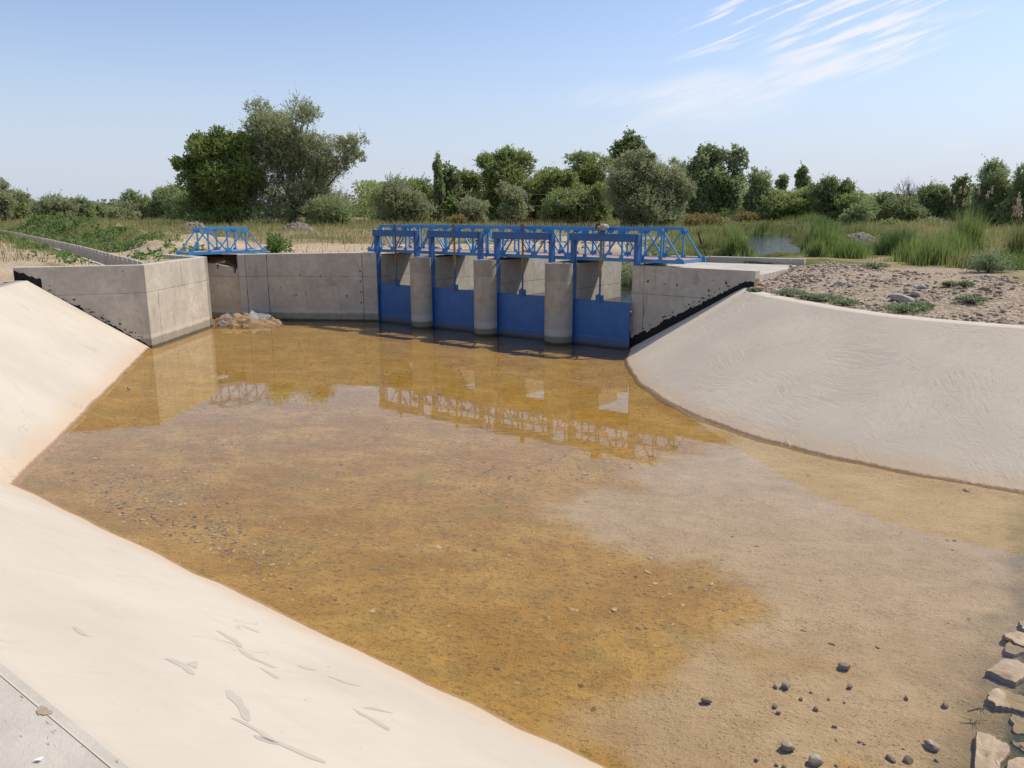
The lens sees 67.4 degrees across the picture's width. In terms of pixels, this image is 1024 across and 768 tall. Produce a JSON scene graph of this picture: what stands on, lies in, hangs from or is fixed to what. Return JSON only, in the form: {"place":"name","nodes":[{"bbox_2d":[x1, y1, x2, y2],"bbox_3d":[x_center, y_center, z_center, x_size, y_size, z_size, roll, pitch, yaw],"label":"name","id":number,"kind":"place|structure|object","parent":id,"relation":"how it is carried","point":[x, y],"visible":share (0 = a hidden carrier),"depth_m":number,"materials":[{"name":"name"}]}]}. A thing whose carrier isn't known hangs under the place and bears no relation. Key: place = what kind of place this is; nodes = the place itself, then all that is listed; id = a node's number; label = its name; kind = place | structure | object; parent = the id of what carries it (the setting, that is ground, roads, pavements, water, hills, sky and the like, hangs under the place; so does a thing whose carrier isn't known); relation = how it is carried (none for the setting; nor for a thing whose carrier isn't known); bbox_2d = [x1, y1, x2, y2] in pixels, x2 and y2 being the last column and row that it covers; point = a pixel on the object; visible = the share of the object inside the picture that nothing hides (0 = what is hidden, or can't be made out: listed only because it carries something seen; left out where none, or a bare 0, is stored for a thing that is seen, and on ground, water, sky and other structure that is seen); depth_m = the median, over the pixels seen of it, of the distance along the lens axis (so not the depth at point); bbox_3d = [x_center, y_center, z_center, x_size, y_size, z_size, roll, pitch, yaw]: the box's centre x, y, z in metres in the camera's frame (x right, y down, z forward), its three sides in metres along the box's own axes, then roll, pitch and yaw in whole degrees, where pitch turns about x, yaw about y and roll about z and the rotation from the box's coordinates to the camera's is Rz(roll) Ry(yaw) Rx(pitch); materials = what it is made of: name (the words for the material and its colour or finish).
{"place":"outdoors","nodes":[
{"label":"outdoors","id":0,"kind":"place"},
{"bbox_2d":[0,281,151,485],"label":"concrete bank","id":1,"kind":"structure","parent":0,"point":[66,367],"depth_m":17.18,"materials":[{"name":"concrete"}]},
{"bbox_2d":[0,481,606,767],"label":"concrete bank","id":2,"kind":"structure","parent":0,"point":[140,655],"depth_m":4.78,"materials":[{"name":"concrete"}]},
{"bbox_2d":[0,663,128,767],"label":"bank crest","id":3,"kind":"object","parent":2,"relation":"attached to","point":[28,734],"depth_m":2.81,"materials":[{"name":"concrete"}]},
{"bbox_2d":[0,655,139,767],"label":"mortar seam","id":4,"kind":"object","parent":2,"relation":"on","point":[71,716],"visible":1,"depth_m":2.95,"materials":[{"name":"concrete"}]},
{"bbox_2d":[0,214,1018,260],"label":"dry grass","id":5,"kind":"structure","parent":0,"point":[317,237],"depth_m":47.73,"materials":[{"name":"plant"}]},
{"bbox_2d":[0,217,1023,324],"bbox_3d":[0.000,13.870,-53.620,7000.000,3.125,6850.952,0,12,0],"label":"ground","id":6,"kind":"structure","parent":0,"point":[944,305],"depth_m":24.68,"materials":[{"name":"soil"}]},
{"bbox_2d":[0,177,18,220],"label":"grey bush","id":7,"kind":"object","parent":6,"relation":"on","point":[7,199],"visible":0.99,"depth_m":101.07,"materials":[{"name":"green plant"}]},
{"bbox_2d":[10,187,35,219],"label":"grey bush","id":8,"kind":"object","parent":6,"relation":"on","point":[21,211],"visible":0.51,"depth_m":107.61,"materials":[{"name":"green plant"}]},
{"bbox_2d":[28,189,81,217],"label":"grey bush","id":9,"kind":"object","parent":6,"relation":"on","point":[57,205],"visible":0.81,"depth_m":102.50,"materials":[{"name":"green plant"}]},
{"bbox_2d":[0,230,145,264],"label":"flume wall","id":10,"kind":"structure","parent":6,"relation":"on","point":[101,257],"depth_m":36.13,"materials":[{"name":"concrete"}]},
{"bbox_2d":[69,194,97,219],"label":"grey bush","id":11,"kind":"object","parent":6,"relation":"on","point":[87,208],"visible":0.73,"depth_m":109.66,"materials":[{"name":"green plant"}]},
{"bbox_2d":[0,214,204,263],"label":"weeds","id":12,"kind":"object","parent":6,"relation":"on","point":[73,239],"visible":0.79,"depth_m":39.84,"materials":[{"name":"green plant"}]},
{"bbox_2d":[13,257,210,348],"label":"wing wall","id":13,"kind":"structure","parent":6,"relation":"on","point":[157,304],"depth_m":23.26,"materials":[{"name":"concrete"}]},
{"bbox_2d":[113,196,142,221],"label":"grey bush","id":14,"kind":"object","parent":6,"relation":"on","point":[131,213],"visible":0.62,"depth_m":106.78,"materials":[{"name":"green plant"}]},
{"bbox_2d":[120,188,153,219],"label":"grey bush","id":15,"kind":"object","parent":6,"relation":"on","point":[143,206],"visible":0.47,"depth_m":111.20,"materials":[{"name":"green plant"}]},
{"bbox_2d":[148,185,168,219],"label":"grey bush","id":16,"kind":"object","parent":6,"relation":"on","point":[157,209],"visible":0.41,"depth_m":112.70,"materials":[{"name":"green plant"}]},
{"bbox_2d":[162,180,186,220],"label":"grey bush","id":17,"kind":"object","parent":6,"relation":"on","point":[171,190],"visible":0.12,"depth_m":101.21,"materials":[{"name":"green plant"}]},
{"bbox_2d":[167,187,204,221],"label":"silvery bush","id":18,"kind":"object","parent":6,"relation":"on","point":[185,212],"visible":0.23,"depth_m":78.98,"materials":[{"name":"green plant"}]},
{"bbox_2d":[163,254,212,328],"bbox_3d":[-12.092,-3.227,28.656,2.718,3.097,0.420,11,17,41],"label":"bridge abutment","id":19,"kind":"object","parent":6,"relation":"on","point":[171,256],"visible":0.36,"depth_m":27.89,"materials":[{"name":"concrete"}]},
{"bbox_2d":[176,227,266,254],"bbox_3d":[-11.194,-5.545,29.633,1.027,0.990,3.226,12,17,43],"label":"footbridge","id":20,"kind":"object","parent":19,"relation":"on","point":[217,250],"visible":1,"depth_m":29.41,"materials":[{"name":"blue paint"}]},
{"bbox_2d":[192,248,237,272],"bbox_3d":[-12.000,-5.114,31.746,5.400,1.024,4.000,0,12,0],"label":"bank","id":21,"kind":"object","parent":6,"relation":"on","point":[225,259],"visible":0.13,"depth_m":30.70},
{"bbox_2d":[168,124,267,225],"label":"mulberry tree","id":22,"kind":"object","parent":6,"relation":"on","point":[209,166],"visible":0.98,"depth_m":68.34,"materials":[{"name":"green plant"}]},
{"bbox_2d":[263,228,293,252],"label":"leafy plant","id":23,"kind":"object","parent":6,"relation":"on","point":[274,244],"visible":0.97,"depth_m":31.57,"materials":[{"name":"green plant"}]},
{"bbox_2d":[229,80,370,225],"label":"silvery tree","id":24,"kind":"object","parent":6,"relation":"on","point":[291,151],"visible":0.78,"depth_m":70.06,"materials":[{"name":"green plant"}]},
{"bbox_2d":[301,194,354,225],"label":"silvery bush","id":25,"kind":"object","parent":6,"relation":"on","point":[322,210],"visible":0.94,"depth_m":67.76,"materials":[{"name":"green plant"}]},
{"bbox_2d":[39,194,742,217],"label":"wood","id":26,"kind":"object","parent":6,"relation":"on","point":[351,207],"visible":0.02,"depth_m":232.80,"materials":[{"name":"green plant"}]},
{"bbox_2d":[370,168,439,223],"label":"silvery bush","id":27,"kind":"object","parent":6,"relation":"on","point":[400,201],"visible":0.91,"depth_m":77.03,"materials":[{"name":"green plant"}]},
{"bbox_2d":[368,172,443,221],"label":"green tree","id":28,"kind":"object","parent":6,"relation":"on","point":[418,183],"visible":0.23,"depth_m":92.69,"materials":[{"name":"green plant"}]},
{"bbox_2d":[431,150,445,222],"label":"poplar tree","id":29,"kind":"object","parent":6,"relation":"on","point":[438,191],"visible":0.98,"depth_m":88.89,"materials":[{"name":"green plant"}]},
{"bbox_2d":[441,160,465,216],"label":"round tree","id":30,"kind":"object","parent":6,"relation":"on","point":[450,179],"visible":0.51,"depth_m":90.39,"materials":[{"name":"green plant"}]},
{"bbox_2d":[443,167,484,214],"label":"green tree","id":31,"kind":"object","parent":6,"relation":"on","point":[469,179],"visible":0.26,"depth_m":94.29,"materials":[{"name":"green plant"}]},
{"bbox_2d":[452,190,491,223],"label":"grey bush","id":32,"kind":"object","parent":6,"relation":"on","point":[471,208],"visible":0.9,"depth_m":75.32,"materials":[{"name":"green plant"}]},
{"bbox_2d":[470,143,544,222],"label":"willow tree","id":33,"kind":"object","parent":6,"relation":"on","point":[507,163],"visible":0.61,"depth_m":86.08,"materials":[{"name":"green plant"}]},
{"bbox_2d":[0,210,1023,247],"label":"tall weeds","id":34,"kind":"object","parent":6,"relation":"on","point":[473,224],"visible":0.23,"depth_m":61.48,"materials":[{"name":"green plant"}]},
{"bbox_2d":[494,180,534,224],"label":"silvery tree","id":35,"kind":"object","parent":6,"relation":"on","point":[513,196],"visible":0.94,"depth_m":71.62,"materials":[{"name":"green plant"}]},
{"bbox_2d":[361,236,675,256],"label":"rubble","id":36,"kind":"object","parent":6,"relation":"on","point":[525,250],"visible":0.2,"depth_m":40.29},
{"bbox_2d":[504,218,592,225],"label":"picket fence","id":37,"kind":"object","parent":6,"relation":"on","point":[563,220],"visible":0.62,"depth_m":62.62,"materials":[{"name":"metal"}]},
{"bbox_2d":[527,166,584,221],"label":"tree","id":38,"kind":"object","parent":6,"relation":"on","point":[548,180],"visible":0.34,"depth_m":87.99,"materials":[{"name":"green plant"}]},
{"bbox_2d":[536,181,613,223],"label":"light bush","id":39,"kind":"object","parent":6,"relation":"on","point":[598,207],"visible":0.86,"depth_m":78.96,"materials":[{"name":"green plant"}]},
{"bbox_2d":[561,148,613,215],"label":"round tree","id":40,"kind":"object","parent":6,"relation":"on","point":[589,169],"visible":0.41,"depth_m":95.41,"materials":[{"name":"green plant"}]},
{"bbox_2d":[607,126,647,220],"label":"dark tree","id":41,"kind":"object","parent":6,"relation":"on","point":[630,140],"visible":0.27,"depth_m":99.11,"materials":[{"name":"green plant"}]},
{"bbox_2d":[621,249,659,286],"bbox_3d":[5.724,-4.441,30.768,3.245,1.901,2.294,0,12,0],"label":"bank bush","id":42,"kind":"object","parent":6,"relation":"on","point":[626,278],"visible":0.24,"depth_m":30.58,"materials":[{"name":"green plant"}]},
{"bbox_2d":[595,147,698,226],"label":"silvery bush","id":43,"kind":"object","parent":6,"relation":"on","point":[640,188],"visible":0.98,"depth_m":63.11,"materials":[{"name":"green plant"}]},
{"bbox_2d":[351,180,978,219],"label":"woodland belt","id":44,"kind":"object","parent":6,"relation":"on","point":[366,190],"visible":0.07,"depth_m":117.07,"materials":[{"name":"green plant"}]},
{"bbox_2d":[630,265,759,347],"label":"wing wall","id":45,"kind":"structure","parent":6,"relation":"on","point":[664,297],"depth_m":22.29,"materials":[{"name":"concrete"}]},
{"bbox_2d":[682,212,727,227],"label":"shrub","id":46,"kind":"object","parent":6,"relation":"on","point":[700,218],"visible":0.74,"depth_m":64.12,"materials":[{"name":"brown plant"}]},
{"bbox_2d":[687,232,727,251],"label":"reed clump","id":47,"kind":"object","parent":6,"relation":"on","point":[712,242],"visible":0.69,"depth_m":35.66,"materials":[{"name":"green plant"}]},
{"bbox_2d":[681,141,750,217],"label":"open tree","id":48,"kind":"object","parent":6,"relation":"on","point":[718,186],"visible":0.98,"depth_m":74.60,"materials":[{"name":"green plant"}]},
{"bbox_2d":[668,256,805,282],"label":"platform","id":49,"kind":"structure","parent":6,"relation":"on","point":[770,271],"depth_m":25.06,"materials":[{"name":"concrete"}]},
{"bbox_2d":[715,228,758,256],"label":"reed clump","id":50,"kind":"object","parent":6,"relation":"on","point":[731,246],"visible":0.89,"depth_m":34.37,"materials":[{"name":"plant"}]},
{"bbox_2d":[740,165,783,220],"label":"grey tree","id":51,"kind":"object","parent":6,"relation":"on","point":[760,183],"visible":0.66,"depth_m":102.33,"materials":[{"name":"green plant"}]},
{"bbox_2d":[756,182,818,221],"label":"bush","id":52,"kind":"object","parent":6,"relation":"on","point":[797,203],"visible":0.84,"depth_m":96.80,"materials":[{"name":"green plant"}]},
{"bbox_2d":[793,160,810,192],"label":"poplar tree","id":53,"kind":"object","parent":6,"relation":"on","point":[802,177],"visible":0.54,"depth_m":134.83,"materials":[{"name":"green plant"}]},
{"bbox_2d":[801,236,833,257],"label":"reed clump","id":54,"kind":"object","parent":6,"relation":"on","point":[817,249],"visible":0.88,"depth_m":29.03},
{"bbox_2d":[797,219,848,253],"bbox_3d":[13.006,-6.147,31.932,2.349,1.596,2.144,0,12,0],"label":"reed clump","id":55,"kind":"object","parent":6,"relation":"on","point":[829,235],"visible":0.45,"depth_m":31.70,"materials":[{"name":"plant"}]},
{"bbox_2d":[807,173,857,219],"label":"spiky tree","id":56,"kind":"object","parent":6,"relation":"on","point":[824,191],"visible":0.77,"depth_m":82.80,"materials":[{"name":"green plant"}]},
{"bbox_2d":[827,236,877,258],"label":"reed clump","id":57,"kind":"object","parent":6,"relation":"on","point":[847,250],"visible":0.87,"depth_m":28.89,"materials":[{"name":"green plant"}]},
{"bbox_2d":[826,190,883,222],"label":"green bush","id":58,"kind":"object","parent":6,"relation":"on","point":[846,201],"visible":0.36,"depth_m":81.10,"materials":[{"name":"green plant"}]},
{"bbox_2d":[837,199,875,226],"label":"light bush","id":59,"kind":"object","parent":6,"relation":"on","point":[855,213],"visible":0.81,"depth_m":62.03,"materials":[{"name":"green plant"}]},
{"bbox_2d":[825,220,889,237],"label":"reed clump","id":60,"kind":"object","parent":6,"relation":"on","point":[858,228],"visible":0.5,"depth_m":45.23,"materials":[{"name":"green plant"}]},
{"bbox_2d":[870,189,899,221],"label":"dark bush","id":61,"kind":"object","parent":6,"relation":"on","point":[879,198],"visible":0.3,"depth_m":86.98,"materials":[{"name":"green plant"}]},
{"bbox_2d":[759,261,1023,324],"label":"gravel","id":62,"kind":"structure","parent":6,"relation":"on","point":[801,286],"depth_m":18.70,"materials":[{"name":"gravel"}]},
{"bbox_2d":[863,224,928,254],"bbox_3d":[15.646,-5.631,31.171,2.740,1.844,2.658,0,12,0],"label":"reed clump","id":63,"kind":"object","parent":6,"relation":"on","point":[895,238],"visible":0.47,"depth_m":30.96,"materials":[{"name":"plant"}]},
{"bbox_2d":[878,192,931,223],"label":"dark bush","id":64,"kind":"object","parent":6,"relation":"on","point":[909,209],"visible":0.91,"depth_m":81.11,"materials":[{"name":"green plant"}]},
{"bbox_2d":[875,299,936,312],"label":"weed","id":65,"kind":"object","parent":6,"relation":"on","point":[903,307],"visible":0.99,"depth_m":15.59,"materials":[{"name":"green plant"}]},
{"bbox_2d":[881,234,941,261],"bbox_3d":[14.057,-4.742,26.697,2.519,1.098,2.157,-7,14,-29],"label":"reed clump","id":66,"kind":"object","parent":6,"relation":"on","point":[903,254],"visible":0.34,"depth_m":26.65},
{"bbox_2d":[886,232,968,266],"bbox_3d":[13.659,-4.386,24.894,2.413,1.177,2.141,0,12,0],"label":"reed clump","id":67,"kind":"object","parent":6,"relation":"on","point":[933,253],"visible":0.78,"depth_m":24.69,"materials":[{"name":"plant"}]},
{"bbox_2d":[913,176,953,220],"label":"dark bush","id":68,"kind":"object","parent":6,"relation":"on","point":[932,197],"visible":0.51,"depth_m":82.74,"materials":[{"name":"green plant"}]},
{"bbox_2d":[921,225,984,254],"bbox_3d":[16.166,-5.204,28.257,2.581,1.423,2.588,-9,15,-35],"label":"reed clump","id":69,"kind":"object","parent":6,"relation":"on","point":[963,242],"visible":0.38,"depth_m":27.98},
{"bbox_2d":[942,173,974,221],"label":"young tree","id":70,"kind":"object","parent":6,"relation":"on","point":[955,188],"visible":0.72,"depth_m":81.30,"materials":[{"name":"green plant"}]},
{"bbox_2d":[933,248,997,268],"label":"reed clump","id":71,"kind":"object","parent":6,"relation":"on","point":[958,263],"visible":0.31,"depth_m":23.47,"materials":[{"name":"green plant"}]},
{"bbox_2d":[941,186,998,251],"bbox_3d":[20.193,-6.974,33.997,2.582,3.584,2.896,0,12,0],"label":"reed clump","id":72,"kind":"object","parent":6,"relation":"on","point":[968,225],"visible":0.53,"depth_m":33.80,"materials":[{"name":"green plant"}]},
{"bbox_2d":[965,154,1015,226],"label":"silvery tree","id":73,"kind":"object","parent":6,"relation":"on","point":[996,178],"visible":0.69,"depth_m":59.80,"materials":[{"name":"green plant"}]},
{"bbox_2d":[962,246,1019,272],"bbox_3d":[13.078,-3.361,20.808,1.140,0.793,1.348,-10,16,-39],"label":"round bush","id":74,"kind":"object","parent":6,"relation":"on","point":[991,264],"visible":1,"depth_m":20.69,"materials":[{"name":"green plant"}]},
{"bbox_2d":[989,192,1023,260],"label":"reed clump","id":75,"kind":"object","parent":6,"relation":"on","point":[1017,242],"visible":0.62,"depth_m":25.42,"materials":[{"name":"green plant"}]},
{"bbox_2d":[991,161,1023,227],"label":"silvery tree","id":76,"kind":"object","parent":6,"relation":"on","point":[1011,200],"visible":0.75,"depth_m":58.12,"materials":[{"name":"green plant"}]},
{"bbox_2d":[993,248,1023,269],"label":"reed clump","id":77,"kind":"object","parent":6,"relation":"on","point":[1020,262],"visible":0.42,"depth_m":22.34,"materials":[{"name":"green plant"}]},
{"bbox_2d":[0,216,1023,265],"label":"green grass","id":78,"kind":"structure","parent":0,"point":[649,243],"depth_m":44.00,"materials":[{"name":"plant"}]},
{"bbox_2d":[0,0,1023,212],"label":"sky","id":79,"kind":"structure","parent":0,"point":[97,97],"materials":[{"name":"blue"}]},
{"bbox_2d":[19,322,1023,767],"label":"canal bed","id":80,"kind":"object","parent":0,"point":[855,548],"visible":0.92,"depth_m":9.84,"materials":[{"name":"liquid"}]},
{"bbox_2d":[212,312,286,328],"bbox_3d":[-10.000,-2.389,28.765,3.200,0.574,1.900,0,12,0],"label":"soil heap","id":81,"kind":"object","parent":80,"relation":"on","point":[271,322],"visible":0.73,"depth_m":28.23,"materials":[{"name":"soil"}]},
{"bbox_2d":[237,252,379,322],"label":"retaining wall","id":82,"kind":"structure","parent":80,"relation":"on","point":[338,287],"depth_m":29.31,"materials":[{"name":"concrete"}]},
{"bbox_2d":[207,262,241,318],"bbox_3d":[-11.031,-3.367,29.515,1.720,2.600,0.100,3,13,13],"label":"notched panel","id":83,"kind":"object","parent":82,"relation":"attached to","point":[224,287],"visible":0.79,"depth_m":29.40,"materials":[{"name":"concrete"}]},
{"bbox_2d":[367,224,705,263],"bbox_3d":[0.160,-4.915,26.391,13.055,1.015,1.644,9,15,35],"label":"footbridge","id":84,"kind":"object","parent":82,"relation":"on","point":[627,256],"visible":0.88,"depth_m":25.10,"materials":[{"name":"blue paint"}]},
{"bbox_2d":[54,324,1016,737],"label":"algae flakes","id":85,"kind":"object","parent":80,"relation":"on","point":[146,524],"visible":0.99,"depth_m":12.11,"materials":[{"name":"plant"}]},
{"bbox_2d":[973,731,1009,767],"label":"riprap slab","id":86,"kind":"object","parent":80,"relation":"on","point":[990,751],"depth_m":5.83,"materials":[{"name":"beige stone"}]},
{"bbox_2d":[984,659,1023,687],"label":"riprap slab","id":87,"kind":"object","parent":80,"relation":"on","point":[1009,672],"depth_m":6.86,"materials":[{"name":"beige stone"}]},
{"bbox_2d":[985,687,1023,714],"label":"riprap slab","id":88,"kind":"object","parent":80,"relation":"on","point":[999,699],"depth_m":6.46,"materials":[{"name":"beige stone"}]},
{"bbox_2d":[1001,631,1023,647],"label":"riprap slab","id":89,"kind":"object","parent":80,"relation":"on","point":[1016,638],"depth_m":7.39,"materials":[{"name":"beige stone"}]},
{"bbox_2d":[1003,641,1023,657],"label":"riprap slab","id":90,"kind":"object","parent":80,"relation":"on","point":[1011,650],"depth_m":7.22,"materials":[{"name":"beige stone"}]},
{"bbox_2d":[1009,714,1023,735],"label":"riprap slab","id":91,"kind":"object","parent":80,"relation":"on","point":[1016,722],"depth_m":6.18,"materials":[{"name":"beige stone"}]},
{"bbox_2d":[468,285,631,302],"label":"upstream water","id":92,"kind":"structure","parent":0,"point":[625,295],"depth_m":26.98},
{"bbox_2d":[745,233,801,254],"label":"river","id":93,"kind":"structure","parent":0,"point":[767,244],"depth_m":58.35,"materials":[{"name":"liquid"}]},
{"bbox_2d":[623,288,1023,494],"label":"concrete bank","id":94,"kind":"structure","parent":0,"point":[943,401],"depth_m":13.95,"materials":[{"name":"concrete"}]},
{"bbox_2d":[744,287,1023,328],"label":"bank crest","id":95,"kind":"object","parent":94,"relation":"attached to","point":[769,295],"visible":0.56,"depth_m":15.35,"materials":[{"name":"concrete"}]},
{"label":"channel floor","id":96,"kind":"structure","parent":0,"visible":0},
{"bbox_2d":[380,253,428,322],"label":"passage wall","id":97,"kind":"structure","parent":96,"relation":"on","point":[388,273],"depth_m":29.78,"materials":[{"name":"concrete"}]},
{"bbox_2d":[409,255,485,330],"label":"pier","id":98,"kind":"structure","parent":96,"relation":"on","point":[421,291],"depth_m":27.59,"materials":[{"name":"concrete"}]},
{"bbox_2d":[372,223,419,326],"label":"sluice gate","id":99,"kind":"structure","parent":98,"relation":"attached to","point":[394,303],"depth_m":28.74,"materials":[{"name":"metal"}]},
{"bbox_2d":[427,223,483,333],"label":"sluice gate","id":100,"kind":"structure","parent":98,"relation":"attached to","point":[453,309],"depth_m":27.08,"materials":[{"name":"metal"}]},
{"bbox_2d":[473,257,548,337],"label":"pier","id":101,"kind":"structure","parent":96,"relation":"on","point":[485,298],"depth_m":25.94,"materials":[{"name":"concrete"}]},
{"bbox_2d":[492,223,554,341],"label":"sluice gate","id":102,"kind":"structure","parent":101,"relation":"attached to","point":[520,315],"depth_m":25.39,"materials":[{"name":"metal"}]},
{"bbox_2d":[544,260,620,346],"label":"pier","id":103,"kind":"structure","parent":96,"relation":"on","point":[558,304],"depth_m":24.17,"materials":[{"name":"concrete"}]},
{"bbox_2d":[569,222,640,349],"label":"sluice gate","id":104,"kind":"structure","parent":103,"relation":"attached to","point":[598,322],"depth_m":23.63,"materials":[{"name":"metal"}]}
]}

